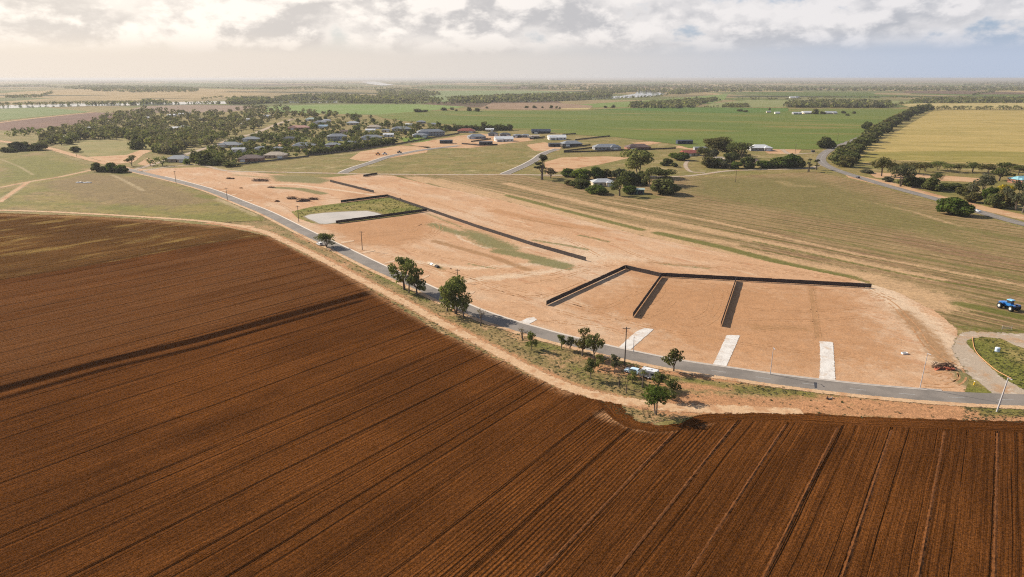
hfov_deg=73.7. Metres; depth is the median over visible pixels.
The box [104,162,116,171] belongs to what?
corner tree
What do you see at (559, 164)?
bare earth
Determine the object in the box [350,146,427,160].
bare earth
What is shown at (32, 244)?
stubble field
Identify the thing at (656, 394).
gum tree
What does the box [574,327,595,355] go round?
gum tree
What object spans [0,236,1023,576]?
ploughed field
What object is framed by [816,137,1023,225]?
road
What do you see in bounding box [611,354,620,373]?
gum tree
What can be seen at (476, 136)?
house
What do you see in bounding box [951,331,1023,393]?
gravel yard
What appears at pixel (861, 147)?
hedgerow tree
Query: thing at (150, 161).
town tree
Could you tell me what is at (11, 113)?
green field
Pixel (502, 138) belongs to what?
house
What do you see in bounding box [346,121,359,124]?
house
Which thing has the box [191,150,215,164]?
town tree
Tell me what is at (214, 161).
town tree
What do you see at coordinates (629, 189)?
garden tree
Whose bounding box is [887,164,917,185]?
grove tree
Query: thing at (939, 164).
grove tree
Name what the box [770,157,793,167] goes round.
garden tree
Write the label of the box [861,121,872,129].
bush
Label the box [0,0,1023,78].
sky
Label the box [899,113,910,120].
hedgerow tree
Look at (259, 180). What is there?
brush heap
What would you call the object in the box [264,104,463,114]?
green field
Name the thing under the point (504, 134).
house
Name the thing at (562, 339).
gum tree
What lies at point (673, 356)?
gum tree
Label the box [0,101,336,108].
river
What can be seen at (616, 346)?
kerb
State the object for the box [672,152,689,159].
garden tree
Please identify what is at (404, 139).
lawn
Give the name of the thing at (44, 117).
dirt track
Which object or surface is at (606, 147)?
house
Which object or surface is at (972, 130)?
yellow field
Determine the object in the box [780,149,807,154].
dirt track
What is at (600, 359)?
gum tree
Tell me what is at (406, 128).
house
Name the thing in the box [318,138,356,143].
lawn
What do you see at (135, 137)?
wood tree
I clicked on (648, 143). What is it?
bare earth
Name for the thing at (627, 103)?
green field
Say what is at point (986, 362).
orange hose
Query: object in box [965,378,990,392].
grass island
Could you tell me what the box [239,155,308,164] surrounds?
metal fence
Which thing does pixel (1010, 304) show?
tractor
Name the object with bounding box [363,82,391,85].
river
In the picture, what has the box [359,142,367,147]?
hedge shrub
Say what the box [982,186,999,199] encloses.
grove tree
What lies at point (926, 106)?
hedgerow tree
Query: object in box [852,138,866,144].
hedgerow tree
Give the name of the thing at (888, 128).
hedgerow tree
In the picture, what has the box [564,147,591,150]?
metal fence
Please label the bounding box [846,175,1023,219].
bare earth
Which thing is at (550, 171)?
gum tree
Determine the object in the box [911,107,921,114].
hedgerow tree
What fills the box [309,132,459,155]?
metal fence
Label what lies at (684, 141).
shed
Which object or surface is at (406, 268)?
gum tree
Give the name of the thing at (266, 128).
gravel road
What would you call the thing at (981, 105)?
yellow field
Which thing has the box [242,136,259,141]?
house
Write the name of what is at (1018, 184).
grove tree
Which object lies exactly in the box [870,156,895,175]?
grove tree
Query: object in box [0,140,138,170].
dirt road
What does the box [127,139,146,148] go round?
town tree
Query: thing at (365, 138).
house
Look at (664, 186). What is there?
garden tree
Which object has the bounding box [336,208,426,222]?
metal fence
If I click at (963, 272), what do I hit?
paddock
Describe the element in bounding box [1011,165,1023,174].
grove tree
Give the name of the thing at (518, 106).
fallow field
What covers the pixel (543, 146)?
bare earth
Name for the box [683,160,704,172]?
dirt track
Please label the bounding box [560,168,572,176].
garden tree
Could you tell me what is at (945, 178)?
bare earth
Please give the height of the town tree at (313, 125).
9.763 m
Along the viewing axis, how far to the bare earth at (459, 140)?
886.53 m
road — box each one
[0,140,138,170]
[128,168,1023,405]
[134,119,293,169]
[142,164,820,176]
[340,145,457,172]
[502,149,558,173]
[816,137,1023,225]
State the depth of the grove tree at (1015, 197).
422.84 m
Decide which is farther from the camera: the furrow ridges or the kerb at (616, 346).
the kerb at (616, 346)
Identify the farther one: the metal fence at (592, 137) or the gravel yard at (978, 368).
the metal fence at (592, 137)
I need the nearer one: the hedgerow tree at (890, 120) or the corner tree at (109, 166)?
the corner tree at (109, 166)
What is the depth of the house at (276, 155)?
712.28 m
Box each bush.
[816,136,831,147]
[826,140,836,147]
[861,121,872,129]
[935,197,969,214]
[952,200,975,215]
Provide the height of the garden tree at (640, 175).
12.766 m
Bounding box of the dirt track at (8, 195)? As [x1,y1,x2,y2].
[0,182,29,201]
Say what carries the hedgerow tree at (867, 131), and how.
on the ground at (494, 159)
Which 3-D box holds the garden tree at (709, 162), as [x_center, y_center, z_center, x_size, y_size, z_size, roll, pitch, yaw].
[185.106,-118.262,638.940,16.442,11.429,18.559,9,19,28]
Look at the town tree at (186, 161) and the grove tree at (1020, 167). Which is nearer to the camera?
the grove tree at (1020, 167)
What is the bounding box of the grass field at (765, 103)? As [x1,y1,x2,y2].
[709,100,907,106]
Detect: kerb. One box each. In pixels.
[165,176,941,390]
[338,145,456,172]
[500,149,559,173]
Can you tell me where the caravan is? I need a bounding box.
[638,366,658,378]
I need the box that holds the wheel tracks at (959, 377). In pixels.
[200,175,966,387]
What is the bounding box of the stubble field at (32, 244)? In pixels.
[0,213,263,279]
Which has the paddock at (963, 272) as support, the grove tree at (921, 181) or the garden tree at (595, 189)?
the garden tree at (595, 189)
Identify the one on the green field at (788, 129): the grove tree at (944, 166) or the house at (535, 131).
the house at (535, 131)
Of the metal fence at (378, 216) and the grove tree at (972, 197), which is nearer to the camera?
the metal fence at (378, 216)
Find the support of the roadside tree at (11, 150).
on the ground at (494, 159)
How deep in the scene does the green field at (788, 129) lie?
1255.34 m
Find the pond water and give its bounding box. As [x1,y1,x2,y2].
[305,211,380,223]
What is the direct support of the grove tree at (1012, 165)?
on the ground at (494, 159)
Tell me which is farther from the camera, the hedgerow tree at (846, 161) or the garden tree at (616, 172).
the hedgerow tree at (846, 161)
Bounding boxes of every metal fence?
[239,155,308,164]
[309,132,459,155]
[330,180,373,192]
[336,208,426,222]
[341,194,585,260]
[363,172,376,176]
[462,143,497,145]
[546,265,625,304]
[562,144,590,148]
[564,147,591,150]
[564,147,675,152]
[575,135,609,139]
[625,265,871,287]
[633,273,661,315]
[721,279,735,323]
[911,186,954,190]
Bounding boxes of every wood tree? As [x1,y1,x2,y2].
[63,137,73,143]
[130,133,140,140]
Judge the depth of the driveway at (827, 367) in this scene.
201.34 m
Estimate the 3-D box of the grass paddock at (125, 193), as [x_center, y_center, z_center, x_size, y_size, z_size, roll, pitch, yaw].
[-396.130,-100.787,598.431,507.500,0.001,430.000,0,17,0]
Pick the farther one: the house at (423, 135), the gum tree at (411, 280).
the house at (423, 135)
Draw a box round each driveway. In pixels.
[520,317,536,323]
[619,328,652,348]
[713,335,740,365]
[819,341,835,379]
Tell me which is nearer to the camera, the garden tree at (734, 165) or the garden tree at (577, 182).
the garden tree at (577, 182)
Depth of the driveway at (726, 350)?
209.47 m
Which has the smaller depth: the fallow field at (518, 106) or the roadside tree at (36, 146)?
the roadside tree at (36, 146)
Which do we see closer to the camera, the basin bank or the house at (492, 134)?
the basin bank
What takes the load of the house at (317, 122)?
on the ground at (494, 159)
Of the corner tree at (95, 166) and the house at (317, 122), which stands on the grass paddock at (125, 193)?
the corner tree at (95, 166)
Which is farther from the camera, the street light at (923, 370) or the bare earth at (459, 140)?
the bare earth at (459, 140)
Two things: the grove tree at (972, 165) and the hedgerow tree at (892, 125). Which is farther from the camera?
the hedgerow tree at (892, 125)
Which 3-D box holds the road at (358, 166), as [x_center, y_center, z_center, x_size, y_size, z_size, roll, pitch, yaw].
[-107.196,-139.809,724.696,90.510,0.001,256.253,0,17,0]
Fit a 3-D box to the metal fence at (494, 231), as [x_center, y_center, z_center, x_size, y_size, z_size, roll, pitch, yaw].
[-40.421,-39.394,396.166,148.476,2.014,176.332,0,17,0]
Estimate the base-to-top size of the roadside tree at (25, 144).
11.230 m
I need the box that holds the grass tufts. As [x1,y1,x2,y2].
[268,197,1023,422]
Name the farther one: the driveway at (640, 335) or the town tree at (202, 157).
the town tree at (202, 157)
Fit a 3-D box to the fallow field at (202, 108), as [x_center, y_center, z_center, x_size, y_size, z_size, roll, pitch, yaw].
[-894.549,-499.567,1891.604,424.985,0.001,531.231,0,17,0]
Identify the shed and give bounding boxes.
[440,140,452,143]
[479,141,492,143]
[548,143,560,146]
[630,188,644,193]
[676,140,692,143]
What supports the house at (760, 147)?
on the bare earth at (778, 151)
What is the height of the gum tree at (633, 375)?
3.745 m
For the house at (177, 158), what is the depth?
678.42 m
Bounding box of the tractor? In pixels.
[997,299,1020,311]
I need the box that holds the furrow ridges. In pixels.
[534,423,999,576]
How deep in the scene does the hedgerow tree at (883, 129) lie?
988.05 m
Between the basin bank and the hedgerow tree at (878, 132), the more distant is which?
the hedgerow tree at (878, 132)
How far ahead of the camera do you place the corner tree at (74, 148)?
770.52 m
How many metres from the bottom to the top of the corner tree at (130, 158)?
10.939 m
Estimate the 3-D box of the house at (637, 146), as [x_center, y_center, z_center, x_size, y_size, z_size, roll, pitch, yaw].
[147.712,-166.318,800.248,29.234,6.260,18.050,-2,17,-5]
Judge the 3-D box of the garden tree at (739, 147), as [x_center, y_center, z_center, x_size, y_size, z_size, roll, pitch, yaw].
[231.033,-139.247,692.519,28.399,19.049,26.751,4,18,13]
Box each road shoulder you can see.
[127,171,1023,408]
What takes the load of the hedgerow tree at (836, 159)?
on the ground at (494, 159)
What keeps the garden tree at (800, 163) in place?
on the ground at (494, 159)
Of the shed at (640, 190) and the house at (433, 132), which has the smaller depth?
the shed at (640, 190)
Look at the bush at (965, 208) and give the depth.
410.48 m
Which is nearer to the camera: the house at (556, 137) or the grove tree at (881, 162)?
the grove tree at (881, 162)
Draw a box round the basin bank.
[292,197,421,223]
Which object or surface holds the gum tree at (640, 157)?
on the paddock at (963, 272)
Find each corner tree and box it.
[69,146,80,151]
[90,162,100,171]
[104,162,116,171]
[112,165,128,171]
[123,155,135,165]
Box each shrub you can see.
[307,149,316,154]
[328,146,335,151]
[348,143,355,149]
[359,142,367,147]
[377,139,385,145]
[389,138,397,143]
[518,327,527,339]
[860,169,873,172]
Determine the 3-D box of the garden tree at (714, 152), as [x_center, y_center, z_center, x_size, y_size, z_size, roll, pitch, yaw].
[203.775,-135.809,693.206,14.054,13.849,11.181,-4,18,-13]
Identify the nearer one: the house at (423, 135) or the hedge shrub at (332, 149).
the hedge shrub at (332, 149)
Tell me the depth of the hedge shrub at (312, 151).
741.63 m
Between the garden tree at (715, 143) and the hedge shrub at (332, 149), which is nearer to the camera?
the garden tree at (715, 143)
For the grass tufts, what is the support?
on the verge
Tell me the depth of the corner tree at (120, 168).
602.53 m
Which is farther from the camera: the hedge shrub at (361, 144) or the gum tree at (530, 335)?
the hedge shrub at (361, 144)
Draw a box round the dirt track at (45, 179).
[0,170,90,187]
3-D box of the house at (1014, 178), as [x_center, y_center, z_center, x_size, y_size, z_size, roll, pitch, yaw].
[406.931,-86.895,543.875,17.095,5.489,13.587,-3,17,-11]
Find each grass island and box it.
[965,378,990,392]
[967,337,1023,387]
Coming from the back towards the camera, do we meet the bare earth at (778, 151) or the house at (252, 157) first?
the bare earth at (778, 151)
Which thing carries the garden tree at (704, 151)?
on the ground at (494, 159)
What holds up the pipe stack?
on the wheel tracks at (959, 377)
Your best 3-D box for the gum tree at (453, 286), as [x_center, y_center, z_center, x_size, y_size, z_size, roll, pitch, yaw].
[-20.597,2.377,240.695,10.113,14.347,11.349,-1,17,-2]
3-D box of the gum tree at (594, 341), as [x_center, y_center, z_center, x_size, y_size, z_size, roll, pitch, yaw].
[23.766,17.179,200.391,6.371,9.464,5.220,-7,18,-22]
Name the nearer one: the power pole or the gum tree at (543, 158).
the power pole
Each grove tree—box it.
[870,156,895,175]
[882,176,894,181]
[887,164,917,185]
[897,176,920,185]
[909,162,927,173]
[912,177,925,186]
[919,162,937,171]
[921,177,944,190]
[929,161,950,169]
[931,172,944,179]
[941,183,954,189]
[942,164,955,171]
[951,183,962,188]
[954,163,965,171]
[955,183,979,195]
[961,161,985,171]
[963,191,982,202]
[967,173,997,197]
[976,163,999,172]
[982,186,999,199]
[984,193,1008,208]
[990,162,1015,180]
[998,184,1017,193]
[998,189,1015,207]
[1000,163,1017,171]
[1002,180,1023,210]
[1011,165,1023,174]
[1012,180,1023,212]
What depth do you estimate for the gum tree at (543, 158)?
558.72 m
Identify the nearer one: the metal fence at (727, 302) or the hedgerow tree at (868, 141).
the metal fence at (727, 302)
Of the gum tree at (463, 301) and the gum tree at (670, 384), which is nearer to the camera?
the gum tree at (670, 384)
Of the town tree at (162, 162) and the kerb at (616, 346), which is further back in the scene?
the town tree at (162, 162)
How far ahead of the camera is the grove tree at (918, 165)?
590.60 m
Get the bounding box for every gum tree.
[313,233,335,246]
[387,257,416,289]
[398,261,416,292]
[405,267,426,294]
[438,286,447,310]
[439,275,466,313]
[451,292,472,316]
[526,331,537,348]
[534,154,547,179]
[543,167,557,177]
[557,335,567,348]
[565,336,574,347]
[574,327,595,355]
[583,358,598,377]
[585,333,604,358]
[594,353,604,367]
[609,177,629,195]
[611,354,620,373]
[620,148,654,173]
[627,370,637,382]
[638,368,648,387]
[640,383,671,414]
[641,168,657,186]
[646,166,676,180]
[651,371,670,386]
[661,348,685,370]
[662,378,681,399]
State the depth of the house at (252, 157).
684.51 m
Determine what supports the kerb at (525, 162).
on the road at (535, 159)
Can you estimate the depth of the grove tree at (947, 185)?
508.04 m
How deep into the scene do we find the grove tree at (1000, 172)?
551.43 m
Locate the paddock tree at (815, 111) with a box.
[811,108,818,113]
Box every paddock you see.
[0,151,262,221]
[55,137,150,156]
[387,172,1023,333]
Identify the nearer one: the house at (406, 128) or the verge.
the verge
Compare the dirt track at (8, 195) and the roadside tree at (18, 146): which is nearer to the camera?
the dirt track at (8, 195)
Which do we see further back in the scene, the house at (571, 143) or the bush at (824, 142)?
the house at (571, 143)
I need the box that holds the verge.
[205,217,1023,422]
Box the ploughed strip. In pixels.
[0,112,136,130]
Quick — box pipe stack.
[427,262,439,267]
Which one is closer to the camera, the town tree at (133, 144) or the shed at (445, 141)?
the town tree at (133, 144)
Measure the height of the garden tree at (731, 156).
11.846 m
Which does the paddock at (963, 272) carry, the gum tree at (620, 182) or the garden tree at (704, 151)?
the gum tree at (620, 182)
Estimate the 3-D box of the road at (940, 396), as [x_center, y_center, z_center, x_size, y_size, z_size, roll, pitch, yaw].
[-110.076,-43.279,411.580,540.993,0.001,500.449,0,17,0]
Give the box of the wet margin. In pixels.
[303,210,381,223]
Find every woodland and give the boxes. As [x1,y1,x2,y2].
[0,79,1023,135]
[37,104,372,153]
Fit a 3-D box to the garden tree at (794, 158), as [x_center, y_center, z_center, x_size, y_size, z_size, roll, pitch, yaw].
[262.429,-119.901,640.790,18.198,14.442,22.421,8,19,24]
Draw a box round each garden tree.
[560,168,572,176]
[569,177,588,188]
[572,168,590,178]
[585,184,608,193]
[588,166,604,178]
[602,169,612,177]
[611,168,626,180]
[620,170,639,184]
[622,185,636,193]
[636,170,649,185]
[650,178,681,193]
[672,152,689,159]
[695,147,710,159]
[701,156,717,167]
[703,136,733,152]
[707,148,719,157]
[713,158,723,167]
[719,161,729,167]
[723,152,739,162]
[725,142,753,159]
[729,161,743,168]
[740,156,755,167]
[756,160,773,167]
[769,160,780,167]
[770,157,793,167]
[784,153,800,167]
[793,157,806,167]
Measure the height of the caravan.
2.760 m
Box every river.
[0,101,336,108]
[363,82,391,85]
[493,91,664,101]
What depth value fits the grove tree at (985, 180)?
464.80 m
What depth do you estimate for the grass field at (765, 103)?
2242.27 m
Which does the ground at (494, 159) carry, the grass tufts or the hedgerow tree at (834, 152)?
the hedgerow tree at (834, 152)
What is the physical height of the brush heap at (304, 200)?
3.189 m
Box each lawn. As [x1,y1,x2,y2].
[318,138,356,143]
[399,137,432,141]
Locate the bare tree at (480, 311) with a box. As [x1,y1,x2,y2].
[477,308,487,325]
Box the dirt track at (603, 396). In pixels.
[0,210,802,413]
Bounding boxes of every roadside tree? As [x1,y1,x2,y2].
[0,147,9,151]
[5,148,17,151]
[7,141,26,150]
[22,141,29,149]
[26,143,48,150]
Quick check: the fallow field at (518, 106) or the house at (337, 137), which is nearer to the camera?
the house at (337, 137)
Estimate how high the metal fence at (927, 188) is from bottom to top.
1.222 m
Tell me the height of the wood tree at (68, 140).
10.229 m
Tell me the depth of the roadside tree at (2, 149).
767.98 m
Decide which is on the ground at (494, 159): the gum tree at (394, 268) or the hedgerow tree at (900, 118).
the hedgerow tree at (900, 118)
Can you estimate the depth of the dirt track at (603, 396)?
197.22 m
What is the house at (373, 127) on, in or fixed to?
on the ground at (494, 159)
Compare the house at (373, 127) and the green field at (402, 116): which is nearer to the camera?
the house at (373, 127)
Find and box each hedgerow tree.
[828,149,843,160]
[830,152,850,164]
[834,144,849,150]
[836,155,857,166]
[844,152,862,162]
[845,145,859,152]
[850,143,867,152]
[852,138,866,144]
[858,137,872,146]
[860,132,876,142]
[861,129,874,134]
[869,127,883,136]
[874,126,886,133]
[878,123,894,132]
[882,118,896,124]
[886,121,895,129]
[889,118,900,125]
[893,115,902,123]
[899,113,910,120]
[902,110,913,116]
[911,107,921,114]
[920,104,930,110]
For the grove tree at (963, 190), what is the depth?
481.71 m
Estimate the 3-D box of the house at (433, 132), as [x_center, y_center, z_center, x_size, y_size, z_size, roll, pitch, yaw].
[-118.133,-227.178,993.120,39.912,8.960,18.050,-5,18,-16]
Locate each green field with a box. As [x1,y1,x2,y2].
[0,107,87,119]
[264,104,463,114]
[376,111,431,120]
[402,108,923,148]
[418,90,577,101]
[581,94,727,106]
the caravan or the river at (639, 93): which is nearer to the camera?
the caravan
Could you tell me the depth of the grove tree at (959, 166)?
603.28 m
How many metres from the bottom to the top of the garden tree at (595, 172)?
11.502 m
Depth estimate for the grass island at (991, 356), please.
205.70 m
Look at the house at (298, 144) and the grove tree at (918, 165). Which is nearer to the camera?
the grove tree at (918, 165)
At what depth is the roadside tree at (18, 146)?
780.12 m
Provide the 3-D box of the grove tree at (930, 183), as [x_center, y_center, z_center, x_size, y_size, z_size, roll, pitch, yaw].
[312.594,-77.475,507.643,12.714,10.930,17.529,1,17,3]
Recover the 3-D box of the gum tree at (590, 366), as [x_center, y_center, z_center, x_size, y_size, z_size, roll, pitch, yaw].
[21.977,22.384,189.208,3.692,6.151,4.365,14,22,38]
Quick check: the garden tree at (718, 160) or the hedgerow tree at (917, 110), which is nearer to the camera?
the garden tree at (718, 160)
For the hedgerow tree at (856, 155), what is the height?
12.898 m
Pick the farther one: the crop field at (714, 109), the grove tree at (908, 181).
the crop field at (714, 109)
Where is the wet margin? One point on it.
(337, 211)
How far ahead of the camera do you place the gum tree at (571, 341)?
207.79 m
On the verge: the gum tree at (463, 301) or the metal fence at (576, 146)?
the gum tree at (463, 301)
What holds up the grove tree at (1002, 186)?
on the ground at (494, 159)
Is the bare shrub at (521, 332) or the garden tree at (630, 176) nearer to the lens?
the bare shrub at (521, 332)
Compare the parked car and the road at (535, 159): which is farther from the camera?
the road at (535, 159)
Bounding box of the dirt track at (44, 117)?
[0,112,92,122]
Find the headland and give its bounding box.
[597,400,1023,432]
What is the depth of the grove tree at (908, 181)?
527.71 m
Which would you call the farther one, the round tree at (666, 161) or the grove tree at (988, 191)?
the round tree at (666, 161)
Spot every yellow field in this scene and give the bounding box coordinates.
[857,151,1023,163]
[859,110,1023,164]
[900,103,1023,108]
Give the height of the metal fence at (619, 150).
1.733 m
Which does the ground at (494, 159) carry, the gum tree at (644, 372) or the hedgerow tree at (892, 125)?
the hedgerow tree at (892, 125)
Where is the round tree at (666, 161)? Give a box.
[660,158,673,165]
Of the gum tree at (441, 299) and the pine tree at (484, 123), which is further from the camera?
the pine tree at (484, 123)
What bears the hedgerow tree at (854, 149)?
on the ground at (494, 159)
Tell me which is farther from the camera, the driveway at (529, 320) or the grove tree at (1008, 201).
the grove tree at (1008, 201)
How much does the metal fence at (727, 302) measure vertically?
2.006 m
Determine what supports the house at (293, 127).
on the ground at (494, 159)
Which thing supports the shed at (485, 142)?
on the bare earth at (459, 140)
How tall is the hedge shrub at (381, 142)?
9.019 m
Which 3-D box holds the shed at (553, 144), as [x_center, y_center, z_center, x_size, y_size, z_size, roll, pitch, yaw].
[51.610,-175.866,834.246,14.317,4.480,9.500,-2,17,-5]
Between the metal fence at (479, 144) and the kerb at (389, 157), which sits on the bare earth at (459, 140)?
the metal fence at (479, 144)
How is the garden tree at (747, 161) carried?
on the ground at (494, 159)
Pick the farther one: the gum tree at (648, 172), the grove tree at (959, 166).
the grove tree at (959, 166)
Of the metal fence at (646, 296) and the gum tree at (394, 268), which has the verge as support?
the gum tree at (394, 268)
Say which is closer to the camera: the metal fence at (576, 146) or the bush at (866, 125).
the metal fence at (576, 146)
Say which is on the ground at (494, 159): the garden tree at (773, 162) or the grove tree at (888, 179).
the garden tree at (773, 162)
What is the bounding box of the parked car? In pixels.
[624,367,639,374]
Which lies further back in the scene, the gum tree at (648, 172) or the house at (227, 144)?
the house at (227, 144)
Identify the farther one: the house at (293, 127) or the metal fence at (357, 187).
the house at (293, 127)
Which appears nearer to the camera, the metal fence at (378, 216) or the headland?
the headland
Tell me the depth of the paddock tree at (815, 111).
1580.23 m
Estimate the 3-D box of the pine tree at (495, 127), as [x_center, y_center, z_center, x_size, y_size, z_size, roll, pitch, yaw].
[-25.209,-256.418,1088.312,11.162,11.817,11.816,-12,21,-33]
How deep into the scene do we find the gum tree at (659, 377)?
182.46 m
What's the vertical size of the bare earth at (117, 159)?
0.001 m
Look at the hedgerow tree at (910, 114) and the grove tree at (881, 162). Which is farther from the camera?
the hedgerow tree at (910, 114)
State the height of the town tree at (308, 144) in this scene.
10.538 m
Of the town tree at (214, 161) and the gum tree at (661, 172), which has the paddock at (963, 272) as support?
the gum tree at (661, 172)
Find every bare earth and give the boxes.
[89,150,149,163]
[137,158,154,166]
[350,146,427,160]
[411,134,532,147]
[527,142,561,150]
[544,156,628,174]
[634,142,659,144]
[765,149,800,153]
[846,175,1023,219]
[870,172,979,181]
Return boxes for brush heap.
[251,178,269,181]
[296,197,311,201]
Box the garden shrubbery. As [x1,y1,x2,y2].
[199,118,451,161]
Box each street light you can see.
[920,353,930,387]
[996,378,1011,411]
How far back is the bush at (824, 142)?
809.24 m
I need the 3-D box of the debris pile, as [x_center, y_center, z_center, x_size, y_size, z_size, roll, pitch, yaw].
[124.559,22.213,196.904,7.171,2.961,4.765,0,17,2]
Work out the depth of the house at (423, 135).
960.26 m
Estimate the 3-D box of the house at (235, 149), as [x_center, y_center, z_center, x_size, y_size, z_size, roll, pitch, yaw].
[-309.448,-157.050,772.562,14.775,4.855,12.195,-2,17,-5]
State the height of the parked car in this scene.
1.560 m
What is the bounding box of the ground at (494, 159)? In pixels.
[0,107,1023,425]
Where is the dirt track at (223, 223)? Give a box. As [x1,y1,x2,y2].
[217,222,254,226]
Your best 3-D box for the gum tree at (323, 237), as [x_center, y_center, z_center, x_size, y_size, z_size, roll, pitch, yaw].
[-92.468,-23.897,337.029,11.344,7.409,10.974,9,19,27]
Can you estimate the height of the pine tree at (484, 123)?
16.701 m
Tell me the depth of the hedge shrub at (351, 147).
792.64 m
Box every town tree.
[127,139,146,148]
[146,158,155,165]
[152,156,167,165]
[183,158,189,163]
[189,149,196,162]
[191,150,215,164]
[206,157,222,164]
[222,161,240,166]
[300,142,311,148]
[308,123,317,127]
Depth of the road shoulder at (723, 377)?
196.44 m
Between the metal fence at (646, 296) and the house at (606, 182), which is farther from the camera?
the house at (606, 182)
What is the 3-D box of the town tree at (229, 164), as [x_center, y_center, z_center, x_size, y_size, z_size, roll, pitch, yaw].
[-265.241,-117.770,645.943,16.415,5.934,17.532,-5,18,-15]
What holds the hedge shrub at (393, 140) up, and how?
on the ground at (494, 159)
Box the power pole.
[623,327,629,364]
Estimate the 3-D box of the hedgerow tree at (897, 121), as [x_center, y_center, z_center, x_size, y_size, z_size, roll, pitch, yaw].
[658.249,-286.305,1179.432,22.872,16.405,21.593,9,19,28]
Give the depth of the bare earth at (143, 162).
676.48 m
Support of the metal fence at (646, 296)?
on the ground at (494, 159)
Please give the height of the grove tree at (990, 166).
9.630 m
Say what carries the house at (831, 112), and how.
on the green field at (788, 129)
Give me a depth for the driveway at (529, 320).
235.40 m
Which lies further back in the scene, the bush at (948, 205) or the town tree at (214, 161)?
the town tree at (214, 161)
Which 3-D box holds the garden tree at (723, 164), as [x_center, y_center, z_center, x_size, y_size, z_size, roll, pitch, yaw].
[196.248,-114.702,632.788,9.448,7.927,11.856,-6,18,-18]
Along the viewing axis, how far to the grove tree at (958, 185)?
509.12 m
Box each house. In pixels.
[165,155,189,162]
[217,142,242,147]
[231,147,246,151]
[237,154,264,161]
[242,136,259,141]
[262,152,287,157]
[288,125,309,129]
[292,142,315,147]
[313,120,326,123]
[325,142,340,147]
[327,133,346,140]
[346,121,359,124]
[361,135,382,139]
[367,125,380,128]
[383,133,393,136]
[392,126,410,130]
[412,133,427,137]
[416,129,444,135]
[457,128,475,132]
[467,134,485,138]
[488,132,498,135]
[494,136,513,141]
[499,133,510,135]
[531,129,550,133]
[547,135,566,139]
[560,140,582,146]
[590,178,613,186]
[592,144,620,149]
[624,144,650,148]
[680,150,700,155]
[747,144,772,150]
[825,111,836,113]
[1007,176,1023,182]
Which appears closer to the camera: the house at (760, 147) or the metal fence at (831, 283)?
the metal fence at (831, 283)
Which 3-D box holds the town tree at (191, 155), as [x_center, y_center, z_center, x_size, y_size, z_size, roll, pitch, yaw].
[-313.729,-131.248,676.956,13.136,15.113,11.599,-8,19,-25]
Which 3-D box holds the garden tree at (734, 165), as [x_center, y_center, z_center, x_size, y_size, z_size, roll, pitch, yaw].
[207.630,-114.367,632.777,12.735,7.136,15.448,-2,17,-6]
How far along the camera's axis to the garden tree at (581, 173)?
558.20 m
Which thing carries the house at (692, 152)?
on the ground at (494, 159)
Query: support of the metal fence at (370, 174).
on the ground at (494, 159)
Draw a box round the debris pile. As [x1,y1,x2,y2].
[932,361,955,369]
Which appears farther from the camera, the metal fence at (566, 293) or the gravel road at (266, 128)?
the gravel road at (266, 128)
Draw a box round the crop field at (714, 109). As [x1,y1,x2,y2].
[599,107,788,112]
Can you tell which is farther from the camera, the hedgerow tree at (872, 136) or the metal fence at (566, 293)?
the hedgerow tree at (872, 136)
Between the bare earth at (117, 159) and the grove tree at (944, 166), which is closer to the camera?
the grove tree at (944, 166)
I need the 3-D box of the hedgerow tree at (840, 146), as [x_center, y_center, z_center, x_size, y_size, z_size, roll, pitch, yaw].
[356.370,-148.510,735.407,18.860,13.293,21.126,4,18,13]
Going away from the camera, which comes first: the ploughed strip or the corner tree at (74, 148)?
the corner tree at (74, 148)
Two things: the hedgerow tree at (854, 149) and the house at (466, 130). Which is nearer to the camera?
the hedgerow tree at (854, 149)
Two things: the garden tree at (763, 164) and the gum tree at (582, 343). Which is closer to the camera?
the gum tree at (582, 343)
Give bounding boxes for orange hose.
[972,337,1011,378]
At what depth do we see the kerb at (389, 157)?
708.31 m
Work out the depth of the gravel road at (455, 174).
598.15 m
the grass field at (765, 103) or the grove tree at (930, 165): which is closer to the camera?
the grove tree at (930, 165)
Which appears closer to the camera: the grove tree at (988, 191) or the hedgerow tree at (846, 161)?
the grove tree at (988, 191)
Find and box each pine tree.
[477,125,484,130]
[481,121,486,130]
[493,124,499,130]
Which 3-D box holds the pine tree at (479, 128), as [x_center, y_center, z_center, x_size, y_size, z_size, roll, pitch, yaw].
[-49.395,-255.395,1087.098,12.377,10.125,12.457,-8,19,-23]
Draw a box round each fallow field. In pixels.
[128,105,260,112]
[480,103,591,109]
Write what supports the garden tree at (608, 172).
on the paddock at (963, 272)

